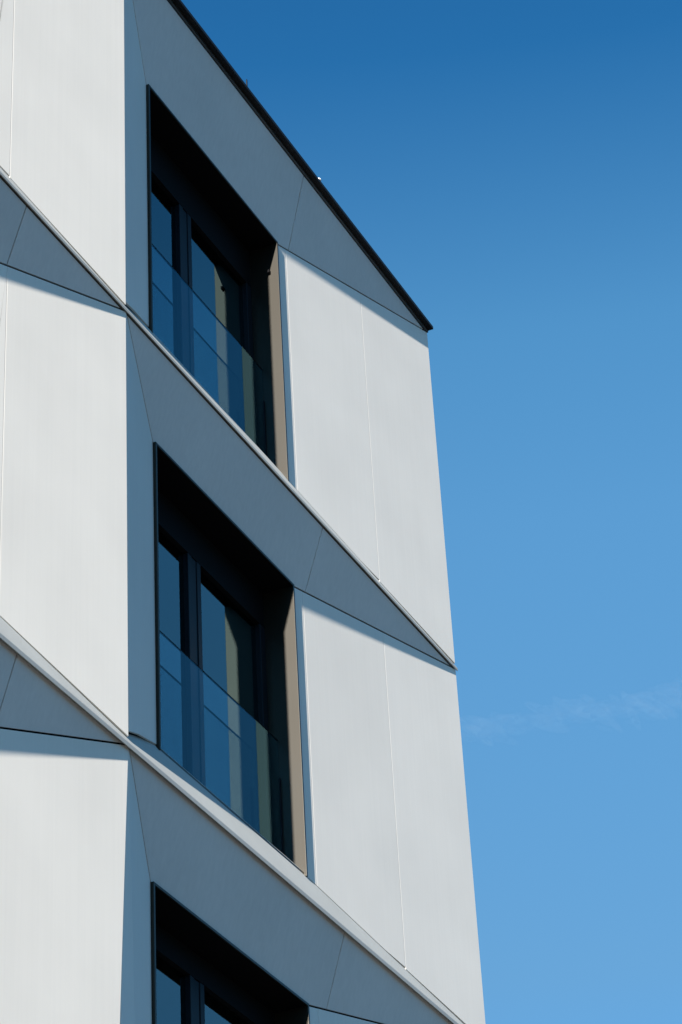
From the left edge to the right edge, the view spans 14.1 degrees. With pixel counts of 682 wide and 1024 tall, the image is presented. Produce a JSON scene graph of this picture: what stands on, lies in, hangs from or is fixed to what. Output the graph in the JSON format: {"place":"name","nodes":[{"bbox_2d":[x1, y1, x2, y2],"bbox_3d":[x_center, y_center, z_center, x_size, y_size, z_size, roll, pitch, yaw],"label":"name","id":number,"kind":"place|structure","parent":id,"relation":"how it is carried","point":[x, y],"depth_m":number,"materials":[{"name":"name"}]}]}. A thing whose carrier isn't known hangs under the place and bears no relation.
{"place":"outdoors","nodes":[
{"label":"outdoors","id":0,"kind":"place"},
{"bbox_2d":[0,0,484,1023],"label":"apartment building","id":1,"kind":"structure","parent":0,"point":[232,782],"depth_m":18.53,"materials":[{"name":"white metal"}]},
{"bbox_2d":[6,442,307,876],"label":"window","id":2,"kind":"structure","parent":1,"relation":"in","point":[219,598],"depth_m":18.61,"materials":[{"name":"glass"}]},
{"bbox_2d":[146,84,288,480],"bbox_3d":[-1.039,-1.599,19.998,0.356,2.267,2.020,-18,-37,20],"label":"window","id":3,"kind":"structure","parent":1,"relation":"in","point":[199,223],"depth_m":20.45,"materials":[{"name":"glass"}]},
{"bbox_2d":[150,881,309,1023],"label":"window","id":4,"kind":"structure","parent":1,"relation":"in","point":[198,976],"depth_m":16.86,"materials":[{"name":"black metal"}]},
{"bbox_2d":[181,0,681,1023],"label":"sky","id":5,"kind":"structure","parent":0,"point":[515,166],"materials":[{"name":"blue"}]}
]}

